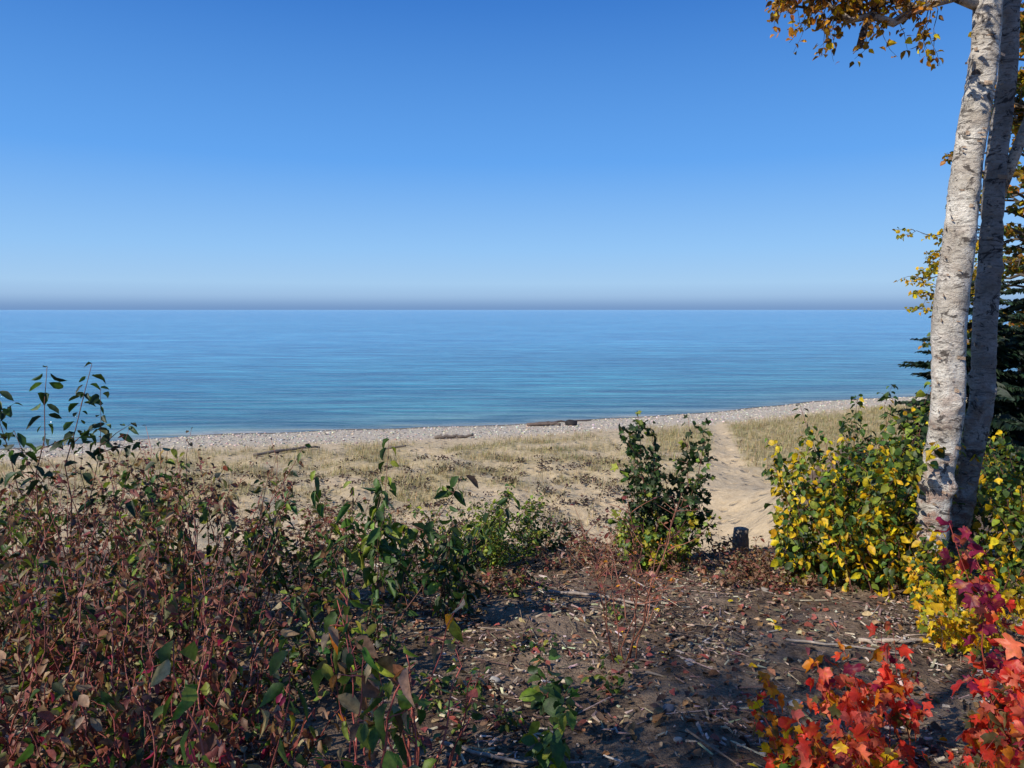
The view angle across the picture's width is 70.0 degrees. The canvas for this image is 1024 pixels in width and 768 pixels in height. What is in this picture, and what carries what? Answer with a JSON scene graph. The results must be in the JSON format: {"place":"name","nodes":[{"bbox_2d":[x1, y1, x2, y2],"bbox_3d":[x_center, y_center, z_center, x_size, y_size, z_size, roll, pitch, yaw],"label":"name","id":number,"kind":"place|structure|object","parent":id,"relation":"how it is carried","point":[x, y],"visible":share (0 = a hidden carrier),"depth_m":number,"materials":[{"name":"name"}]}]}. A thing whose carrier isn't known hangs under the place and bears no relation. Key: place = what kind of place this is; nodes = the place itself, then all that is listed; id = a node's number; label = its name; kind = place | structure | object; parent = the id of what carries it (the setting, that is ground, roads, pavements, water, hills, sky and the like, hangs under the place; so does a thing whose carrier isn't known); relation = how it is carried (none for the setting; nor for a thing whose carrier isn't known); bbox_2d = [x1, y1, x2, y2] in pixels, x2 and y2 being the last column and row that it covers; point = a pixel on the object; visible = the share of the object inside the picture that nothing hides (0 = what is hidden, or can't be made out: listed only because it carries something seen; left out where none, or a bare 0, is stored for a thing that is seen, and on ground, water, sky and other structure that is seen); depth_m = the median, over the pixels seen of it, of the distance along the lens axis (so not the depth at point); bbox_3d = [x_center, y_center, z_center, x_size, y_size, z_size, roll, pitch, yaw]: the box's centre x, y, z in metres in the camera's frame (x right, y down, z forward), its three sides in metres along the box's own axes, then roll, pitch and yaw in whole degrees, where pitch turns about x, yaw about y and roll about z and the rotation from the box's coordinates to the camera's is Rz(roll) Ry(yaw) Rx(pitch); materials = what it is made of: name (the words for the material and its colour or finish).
{"place":"outdoors","nodes":[
{"label":"outdoors","id":0,"kind":"place"},
{"bbox_2d":[0,310,1016,448],"bbox_3d":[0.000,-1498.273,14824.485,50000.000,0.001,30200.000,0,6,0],"label":"lake water","id":1,"kind":"structure","parent":0,"point":[170,373],"depth_m":98.84,"materials":[{"name":"liquid"}]},
{"bbox_2d":[0,396,1023,767],"bbox_3d":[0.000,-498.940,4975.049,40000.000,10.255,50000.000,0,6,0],"label":"ground","id":2,"kind":"structure","parent":0,"point":[740,494],"depth_m":5.15,"materials":[{"name":"sand"}]},
{"bbox_2d":[0,488,44,649],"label":"dogwood shrub","id":3,"kind":"object","parent":2,"relation":"on","point":[19,535],"visible":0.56,"depth_m":3.77,"materials":[{"name":"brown plant"}]},
{"bbox_2d":[0,659,54,767],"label":"viburnum shrub","id":4,"kind":"object","parent":2,"relation":"on","point":[24,743],"visible":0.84,"depth_m":2.44,"materials":[{"name":"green plant"}]},
{"bbox_2d":[0,465,60,641],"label":"dogwood shrub","id":5,"kind":"object","parent":2,"relation":"on","point":[41,517],"visible":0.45,"depth_m":4.37,"materials":[{"name":"brown plant"}]},
{"bbox_2d":[0,460,67,589],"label":"dogwood shrub","id":6,"kind":"object","parent":2,"relation":"on","point":[8,541],"visible":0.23,"depth_m":5.43,"materials":[{"name":"brown plant"}]},
{"bbox_2d":[8,755,75,767],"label":"viburnum shrub","id":7,"kind":"object","parent":2,"relation":"on","point":[32,760],"visible":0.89,"depth_m":2.37,"materials":[{"name":"green plant"}]},
{"bbox_2d":[0,570,107,732],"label":"viburnum shrub","id":8,"kind":"object","parent":2,"relation":"on","point":[4,654],"visible":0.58,"depth_m":3.18,"materials":[{"name":"brown plant"}]},
{"bbox_2d":[0,519,116,767],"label":"weedy stalks","id":9,"kind":"object","parent":2,"relation":"on","point":[25,595],"visible":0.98,"depth_m":3.04,"materials":[{"name":"brown plant"}]},
{"bbox_2d":[0,428,129,642],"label":"weedy stalks","id":10,"kind":"object","parent":2,"relation":"on","point":[65,497],"visible":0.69,"depth_m":4.30,"materials":[{"name":"brown plant"}]},
{"bbox_2d":[0,361,140,641],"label":"dogwood shrub","id":11,"kind":"object","parent":2,"relation":"on","point":[94,399],"visible":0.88,"depth_m":4.22,"materials":[{"name":"green plant"}]},
{"bbox_2d":[0,448,142,685],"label":"weedy stalks","id":12,"kind":"object","parent":2,"relation":"on","point":[58,548],"visible":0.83,"depth_m":3.75,"materials":[{"name":"brown plant"}]},
{"bbox_2d":[0,511,175,691],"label":"dogwood shrub","id":13,"kind":"object","parent":2,"relation":"on","point":[7,611],"visible":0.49,"depth_m":3.57,"materials":[{"name":"brown plant"}]},
{"bbox_2d":[4,431,174,652],"bbox_3d":[-2.362,0.887,4.154,0.830,1.377,0.428,-5,7,-38],"label":"dogwood shrub","id":14,"kind":"object","parent":2,"relation":"on","point":[87,477],"visible":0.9,"depth_m":4.00,"materials":[{"name":"green plant"}]},
{"bbox_2d":[0,451,231,629],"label":"dogwood shrub","id":15,"kind":"object","parent":2,"relation":"on","point":[50,555],"visible":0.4,"depth_m":4.84,"materials":[{"name":"brown plant"}]},
{"bbox_2d":[0,559,236,767],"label":"viburnum shrub","id":16,"kind":"object","parent":2,"relation":"on","point":[62,728],"visible":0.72,"depth_m":3.06,"materials":[{"name":"brown plant"}]},
{"bbox_2d":[14,668,247,767],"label":"viburnum shrub","id":17,"kind":"object","parent":2,"relation":"on","point":[111,702],"visible":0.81,"depth_m":2.64,"materials":[{"name":"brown plant"}]},
{"bbox_2d":[0,483,273,685],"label":"dogwood shrub","id":18,"kind":"object","parent":2,"relation":"on","point":[184,616],"visible":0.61,"depth_m":3.94,"materials":[{"name":"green plant"}]},
{"bbox_2d":[30,425,256,636],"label":"weedy stalks","id":19,"kind":"object","parent":2,"relation":"on","point":[244,483],"visible":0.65,"depth_m":4.46,"materials":[{"name":"brown plant"}]},
{"bbox_2d":[60,500,236,722],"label":"weedy stalks","id":20,"kind":"object","parent":2,"relation":"on","point":[166,575],"visible":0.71,"depth_m":3.38,"materials":[{"name":"brown plant"}]},
{"bbox_2d":[131,699,210,758],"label":"weed clump","id":21,"kind":"object","parent":2,"relation":"on","point":[150,746],"visible":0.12,"depth_m":2.97,"materials":[{"name":"green plant"}]},
{"bbox_2d":[65,551,284,767],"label":"weedy stalks","id":22,"kind":"object","parent":2,"relation":"on","point":[141,630],"visible":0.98,"depth_m":2.87,"materials":[{"name":"brown plant"}]},
{"bbox_2d":[153,726,199,764],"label":"weed clump","id":23,"kind":"object","parent":2,"relation":"on","point":[169,740],"visible":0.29,"depth_m":2.90,"materials":[{"name":"green plant"}]},
{"bbox_2d":[55,444,310,620],"bbox_3d":[-2.128,1.019,4.717,1.292,1.174,1.218,1,6,12],"label":"dogwood shrub","id":24,"kind":"object","parent":2,"relation":"on","point":[204,518],"visible":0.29,"depth_m":4.64,"materials":[{"name":"brown plant"}]},
{"bbox_2d":[83,438,290,648],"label":"weedy stalks","id":25,"kind":"object","parent":2,"relation":"on","point":[209,501],"visible":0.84,"depth_m":4.25,"materials":[{"name":"brown plant"}]},
{"bbox_2d":[112,461,299,643],"bbox_3d":[-1.763,1.055,4.391,1.058,1.090,1.012,-4,7,-34],"label":"dogwood shrub","id":26,"kind":"object","parent":2,"relation":"on","point":[219,506],"visible":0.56,"depth_m":4.36,"materials":[{"name":"brown plant"}]},
{"bbox_2d":[90,568,322,734],"bbox_3d":[-1.295,1.228,3.249,1.007,0.676,0.716,-3,6,-24],"label":"viburnum shrub","id":27,"kind":"object","parent":2,"relation":"on","point":[212,685],"visible":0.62,"depth_m":3.20,"materials":[{"name":"green plant"}]},
{"bbox_2d":[150,640,308,767],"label":"dogwood sapling","id":28,"kind":"object","parent":2,"relation":"on","point":[189,695],"visible":1,"depth_m":2.17,"materials":[{"name":"green plant"}]},
{"bbox_2d":[219,675,288,758],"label":"weed clump","id":29,"kind":"object","parent":2,"relation":"on","point":[247,735],"visible":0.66,"depth_m":3.01,"materials":[{"name":"green plant"}]},
{"bbox_2d":[183,649,345,767],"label":"viburnum shrub","id":30,"kind":"object","parent":2,"relation":"on","point":[324,741],"visible":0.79,"depth_m":2.84,"materials":[{"name":"green plant"}]},
{"bbox_2d":[253,662,313,709],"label":"weed clump","id":31,"kind":"object","parent":2,"relation":"on","point":[286,683],"visible":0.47,"depth_m":3.48,"materials":[{"name":"green plant"}]},
{"bbox_2d":[253,446,319,455],"bbox_3d":[-10.650,3.146,34.632,3.344,0.224,0.218,-5,8,-42],"label":"driftwood log","id":32,"kind":"object","parent":2,"relation":"on","point":[275,451],"visible":0.88,"depth_m":34.36,"materials":[{"name":"brown wood"}]},
{"bbox_2d":[235,498,367,556],"bbox_3d":[-1.921,1.321,6.621,1.078,0.650,1.040,1,6,11],"label":"dry brush","id":33,"kind":"object","parent":2,"relation":"on","point":[303,528],"visible":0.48,"depth_m":6.56,"materials":[{"name":"brown plant"}]},
{"bbox_2d":[231,491,373,610],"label":"shrub","id":34,"kind":"object","parent":2,"relation":"on","point":[297,556],"visible":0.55,"depth_m":4.95,"materials":[{"name":"green plant"}]},
{"bbox_2d":[243,564,438,692],"bbox_3d":[-0.881,1.273,3.716,0.809,0.598,0.809,1,6,14],"label":"chokecherry shrub","id":35,"kind":"object","parent":2,"relation":"on","point":[315,661],"visible":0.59,"depth_m":3.65,"materials":[{"name":"green plant"}]},
{"bbox_2d":[0,443,689,551],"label":"dune weeds","id":36,"kind":"object","parent":2,"relation":"on","point":[469,494],"visible":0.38,"depth_m":26.18,"materials":[{"name":"beige plant"}]},
{"bbox_2d":[312,502,442,557],"bbox_3d":[-1.222,1.370,6.700,1.188,0.596,0.912,-1,6,-10],"label":"dry brush","id":37,"kind":"object","parent":2,"relation":"on","point":[360,539],"visible":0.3,"depth_m":6.71,"materials":[{"name":"brown plant"}]},
{"bbox_2d":[361,628,400,652],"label":"weed clump","id":38,"kind":"object","parent":2,"relation":"on","point":[391,645],"visible":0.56,"depth_m":4.18,"materials":[{"name":"green plant"}]},
{"bbox_2d":[311,569,467,767],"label":"dogwood sapling","id":39,"kind":"object","parent":2,"relation":"on","point":[367,733],"visible":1,"depth_m":2.42,"materials":[{"name":"green plant"}]},
{"bbox_2d":[306,438,478,638],"bbox_3d":[-0.770,0.990,4.494,0.875,1.177,0.722,4,7,35],"label":"chokecherry shrub","id":40,"kind":"object","parent":2,"relation":"on","point":[374,548],"visible":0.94,"depth_m":4.46,"materials":[{"name":"green plant"}]},
{"bbox_2d":[408,758,436,767],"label":"dogwood sapling","id":41,"kind":"object","parent":2,"relation":"on","point":[429,763],"visible":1,"depth_m":2.30,"materials":[{"name":"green plant"}]},
{"bbox_2d":[369,629,486,767],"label":"dogwood sapling","id":42,"kind":"object","parent":2,"relation":"on","point":[475,692],"visible":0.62,"depth_m":2.83,"materials":[{"name":"green plant"}]},
{"bbox_2d":[380,514,481,596],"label":"chokecherry shrub","id":43,"kind":"object","parent":2,"relation":"on","point":[422,563],"visible":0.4,"depth_m":5.56,"materials":[{"name":"green plant"}]},
{"bbox_2d":[416,687,466,719],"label":"weed clump","id":44,"kind":"object","parent":2,"relation":"on","point":[439,703],"visible":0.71,"depth_m":3.41,"materials":[{"name":"green plant"}]},
{"bbox_2d":[423,671,465,695],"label":"weed clump","id":45,"kind":"object","parent":2,"relation":"on","point":[445,680],"visible":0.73,"depth_m":3.60,"materials":[{"name":"green plant"}]},
{"bbox_2d":[377,496,519,623],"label":"chokecherry shrub","id":46,"kind":"object","parent":2,"relation":"on","point":[455,542],"visible":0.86,"depth_m":4.70,"materials":[{"name":"green plant"}]},
{"bbox_2d":[0,396,926,461],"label":"beach pebbles","id":47,"kind":"object","parent":2,"relation":"on","point":[516,427],"visible":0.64,"depth_m":43.27,"materials":[{"name":"gravel"}]},
{"bbox_2d":[460,666,490,699],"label":"weed clump","id":48,"kind":"object","parent":2,"relation":"on","point":[478,684],"visible":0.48,"depth_m":3.59,"materials":[{"name":"green plant"}]},
{"bbox_2d":[406,483,553,573],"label":"honeysuckle bush","id":49,"kind":"object","parent":2,"relation":"on","point":[495,555],"visible":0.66,"depth_m":6.18,"materials":[{"name":"green plant"}]},
{"bbox_2d":[0,400,966,550],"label":"dune grass","id":50,"kind":"structure","parent":2,"relation":"on","point":[761,443],"depth_m":33.08,"materials":[{"name":"plant"}]},
{"bbox_2d":[440,740,535,763],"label":"fallen branch","id":51,"kind":"object","parent":2,"relation":"on","point":[481,754],"visible":0.91,"depth_m":2.91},
{"bbox_2d":[460,693,525,734],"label":"weed clump","id":52,"kind":"object","parent":2,"relation":"on","point":[508,719],"visible":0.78,"depth_m":3.20,"materials":[{"name":"green plant"}]},
{"bbox_2d":[458,565,530,594],"bbox_3d":[-0.134,1.488,5.518,0.579,0.262,0.512,0,6,0],"label":"dry brush","id":53,"kind":"object","parent":2,"relation":"on","point":[493,579],"visible":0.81,"depth_m":5.54,"materials":[{"name":"brown plant"}]},
{"bbox_2d":[0,540,1023,767],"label":"wood chips","id":54,"kind":"object","parent":2,"relation":"on","point":[502,694],"visible":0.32,"depth_m":4.12,"materials":[{"name":"wood"}]},
{"bbox_2d":[0,542,1023,767],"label":"leaf litter","id":55,"kind":"object","parent":2,"relation":"on","point":[657,719],"visible":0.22,"depth_m":4.13,"materials":[{"name":"plant"}]},
{"bbox_2d":[0,543,1023,767],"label":"fallen twigs","id":56,"kind":"object","parent":2,"relation":"on","point":[580,760],"depth_m":4.21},
{"bbox_2d":[492,567,534,595],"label":"weed clump","id":57,"kind":"object","parent":2,"relation":"on","point":[517,582],"visible":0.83,"depth_m":5.33,"materials":[{"name":"green plant"}]},
{"bbox_2d":[505,581,548,598],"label":"weed clump","id":58,"kind":"object","parent":2,"relation":"on","point":[514,591],"visible":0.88,"depth_m":5.28,"materials":[{"name":"green plant"}]},
{"bbox_2d":[506,628,558,656],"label":"weed clump","id":59,"kind":"object","parent":2,"relation":"on","point":[531,644],"visible":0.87,"depth_m":4.17,"materials":[{"name":"green plant"}]},
{"bbox_2d":[511,508,571,557],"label":"honeysuckle bush","id":60,"kind":"object","parent":2,"relation":"on","point":[552,548],"visible":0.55,"depth_m":6.78,"materials":[{"name":"green plant"}]},
{"bbox_2d":[518,685,579,767],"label":"green seedling","id":61,"kind":"object","parent":2,"relation":"on","point":[547,747],"visible":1,"depth_m":2.80,"materials":[{"name":"green plant"}]},
{"bbox_2d":[527,647,579,715],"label":"green seedling","id":62,"kind":"object","parent":2,"relation":"on","point":[540,675],"visible":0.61,"depth_m":3.45,"materials":[{"name":"green plant"}]},
{"bbox_2d":[535,533,615,576],"bbox_3d":[0.606,1.464,6.161,0.641,0.286,0.788,-4,7,-31],"label":"dry brush","id":63,"kind":"object","parent":2,"relation":"on","point":[562,560],"visible":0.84,"depth_m":6.14,"materials":[{"name":"brown plant"}]},
{"bbox_2d":[543,515,639,548],"bbox_3d":[0.738,1.704,7.387,0.910,1.026,0.998,-2,6,-18],"label":"dry brush","id":64,"kind":"object","parent":2,"relation":"on","point":[568,531],"visible":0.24,"depth_m":7.06,"materials":[{"name":"brown plant"}]},
{"bbox_2d":[546,590,657,607],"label":"fallen branch","id":65,"kind":"object","parent":2,"relation":"on","point":[581,594],"visible":0.85,"depth_m":5.29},
{"bbox_2d":[567,525,640,564],"bbox_3d":[0.926,1.475,6.586,0.842,0.341,0.644,0,6,0],"label":"dry brush","id":66,"kind":"object","parent":2,"relation":"on","point":[592,546],"visible":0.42,"depth_m":6.51,"materials":[{"name":"brown plant"}]},
{"bbox_2d":[580,642,637,698],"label":"weed clump","id":67,"kind":"object","parent":2,"relation":"on","point":[607,685],"visible":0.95,"depth_m":3.62,"materials":[{"name":"green plant"}]},
{"bbox_2d":[560,493,700,662],"bbox_3d":[0.672,1.045,3.964,0.783,1.063,0.786,0,6,0],"label":"bare red shrub","id":68,"kind":"object","parent":2,"relation":"on","point":[631,564],"visible":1,"depth_m":3.96,"materials":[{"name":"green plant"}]},
{"bbox_2d":[597,532,679,622],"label":"bare red shrub","id":69,"kind":"object","parent":2,"relation":"on","point":[641,589],"visible":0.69,"depth_m":4.83,"materials":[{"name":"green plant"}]},
{"bbox_2d":[607,410,717,565],"bbox_3d":[1.310,0.943,6.356,0.963,1.429,0.726,3,6,25],"label":"maple sapling","id":70,"kind":"object","parent":2,"relation":"on","point":[648,488],"visible":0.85,"depth_m":6.31,"materials":[{"name":"green plant"}]},
{"bbox_2d":[607,507,721,572],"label":"bush","id":71,"kind":"object","parent":2,"relation":"on","point":[646,537],"visible":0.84,"depth_m":6.06,"materials":[{"name":"green plant"}]},
{"bbox_2d":[646,466,715,559],"bbox_3d":[1.493,1.205,6.610,0.629,0.852,0.690,0,6,0],"label":"maple sapling","id":72,"kind":"object","parent":2,"relation":"on","point":[700,516],"visible":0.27,"depth_m":6.45,"materials":[{"name":"green plant"}]},
{"bbox_2d":[663,554,770,588],"bbox_3d":[1.657,1.489,5.837,0.608,0.251,0.777,-5,8,-41],"label":"dry brush","id":73,"kind":"object","parent":2,"relation":"on","point":[743,570],"visible":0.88,"depth_m":5.79,"materials":[{"name":"brown plant"}]},
{"bbox_2d":[688,529,781,571],"bbox_3d":[1.948,1.492,6.398,0.796,0.316,0.752,2,6,19],"label":"dry brush","id":74,"kind":"object","parent":2,"relation":"on","point":[726,544],"visible":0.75,"depth_m":6.36,"materials":[{"name":"brown plant"}]},
{"bbox_2d":[731,527,748,556],"bbox_3d":[2.123,1.513,6.792,0.224,0.350,0.206,-6,8,-43],"label":"post","id":75,"kind":"object","parent":2,"relation":"on","point":[740,534],"visible":0.61,"depth_m":6.73,"materials":[{"name":"grey wood"}]},
{"bbox_2d":[723,548,822,593],"bbox_3d":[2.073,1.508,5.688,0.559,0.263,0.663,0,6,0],"label":"dry brush","id":76,"kind":"object","parent":2,"relation":"on","point":[776,581],"visible":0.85,"depth_m":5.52,"materials":[{"name":"brown plant"}]},
{"bbox_2d":[772,735,827,767],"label":"green seedling","id":77,"kind":"object","parent":2,"relation":"on","point":[792,759],"visible":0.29,"depth_m":2.61,"materials":[{"name":"green plant"}]},
{"bbox_2d":[743,671,901,767],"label":"red maple sapling","id":78,"kind":"object","parent":2,"relation":"on","point":[782,747],"visible":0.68,"depth_m":2.69,"materials":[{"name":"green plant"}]},
{"bbox_2d":[764,482,897,588],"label":"alder shrub","id":79,"kind":"object","parent":2,"relation":"on","point":[796,545],"visible":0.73,"depth_m":5.67,"materials":[{"name":"yellow plant"}]},
{"bbox_2d":[786,638,898,653],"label":"fallen branch","id":80,"kind":"object","parent":2,"relation":"on","point":[820,643],"visible":0.75,"depth_m":4.20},
{"bbox_2d":[792,381,930,544],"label":"alder shrub","id":81,"kind":"object","parent":2,"relation":"on","point":[912,456],"visible":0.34,"depth_m":6.08,"materials":[{"name":"green plant"}]},
{"bbox_2d":[761,421,986,581],"bbox_3d":[2.919,0.984,6.063,1.620,1.329,1.657,0,6,0],"label":"alder shrub","id":82,"kind":"object","parent":2,"relation":"on","point":[877,501],"visible":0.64,"depth_m":5.73,"materials":[{"name":"green plant"}]},
{"bbox_2d":[778,677,1004,767],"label":"red maple sapling","id":83,"kind":"object","parent":2,"relation":"on","point":[808,751],"visible":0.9,"depth_m":2.36,"materials":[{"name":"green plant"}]},
{"bbox_2d":[765,0,1023,584],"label":"birch tree","id":84,"kind":"object","parent":2,"relation":"on","point":[995,37],"visible":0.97,"depth_m":5.35,"materials":[{"name":"white plant"}]},
{"bbox_2d":[785,621,1023,767],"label":"red maple sapling","id":85,"kind":"object","parent":2,"relation":"on","point":[833,705],"visible":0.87,"depth_m":2.69,"materials":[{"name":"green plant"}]},
{"bbox_2d":[812,513,1013,609],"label":"alder shrub","id":86,"kind":"object","parent":2,"relation":"on","point":[897,572],"visible":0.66,"depth_m":5.39,"materials":[{"name":"yellow plant"}]},
{"bbox_2d":[892,227,978,315],"bbox_3d":[7.547,-0.470,12.912,1.631,4.547,1.755,4,7,31],"label":"young birch tree","id":87,"kind":"object","parent":2,"relation":"on","point":[929,271],"visible":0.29,"depth_m":12.79,"materials":[{"name":"yellow plant"}]},
{"bbox_2d":[856,280,1023,489],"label":"spruce tree","id":88,"kind":"object","parent":2,"relation":"on","point":[1008,420],"visible":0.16,"depth_m":11.67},
{"bbox_2d":[903,556,1023,658],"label":"yellow maple sapling","id":89,"kind":"object","parent":2,"relation":"on","point":[956,634],"visible":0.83,"depth_m":4.07,"materials":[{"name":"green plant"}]},
{"bbox_2d":[918,0,1023,408],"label":"autumn maple tree","id":90,"kind":"object","parent":2,"relation":"on","point":[1012,267],"visible":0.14,"depth_m":14.45,"materials":[{"name":"orange plant"}]},
{"bbox_2d":[919,556,1023,616],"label":"alder shrub","id":91,"kind":"object","parent":2,"relation":"on","point":[1004,577],"visible":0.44,"depth_m":5.07,"materials":[{"name":"yellow plant"}]},
{"bbox_2d":[922,440,1023,580],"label":"alder shrub","id":92,"kind":"object","parent":2,"relation":"on","point":[998,500],"visible":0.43,"depth_m":5.92,"materials":[{"name":"green plant"}]},
{"bbox_2d":[934,516,1023,739],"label":"red maple sapling","id":93,"kind":"object","parent":2,"relation":"on","point":[1009,650],"visible":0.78,"depth_m":2.83,"materials":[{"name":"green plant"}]},
{"bbox_2d":[977,455,1009,507],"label":"alder shrub","id":94,"kind":"object","parent":2,"relation":"on","point":[991,464],"visible":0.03,"depth_m":9.57,"materials":[{"name":"green plant"}]},
{"bbox_2d":[966,264,1023,441],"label":"spruce tree","id":95,"kind":"object","parent":2,"relation":"on","point":[1017,343],"visible":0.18,"depth_m":12.49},
{"bbox_2d":[972,430,1023,533],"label":"alder shrub","id":96,"kind":"object","parent":2,"relation":"on","point":[1001,440],"visible":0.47,"depth_m":6.61,"materials":[{"name":"green plant"}]},
{"bbox_2d":[977,691,1023,767],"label":"red maple sapling","id":97,"kind":"object","parent":2,"relation":"on","point":[1012,752],"visible":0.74,"depth_m":2.44,"materials":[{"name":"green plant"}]},
{"bbox_2d":[978,451,1023,529],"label":"alder shrub","id":98,"kind":"object","parent":2,"relation":"on","point":[985,461],"visible":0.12,"depth_m":7.64,"materials":[{"name":"green plant"}]},
{"bbox_2d":[984,509,1023,574],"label":"alder shrub","id":99,"kind":"object","parent":2,"relation":"on","point":[1018,542],"visible":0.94,"depth_m":5.42,"materials":[{"name":"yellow plant"}]},
{"bbox_2d":[984,437,1023,488],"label":"alder shrub","id":100,"kind":"object","parent":2,"relation":"on","point":[1002,451],"visible":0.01,"depth_m":10.80,"materials":[{"name":"green plant"}]},
{"bbox_2d":[0,0,1023,309],"label":"sky","id":101,"kind":"structure","parent":0,"point":[155,154],"materials":[{"name":"blue"}]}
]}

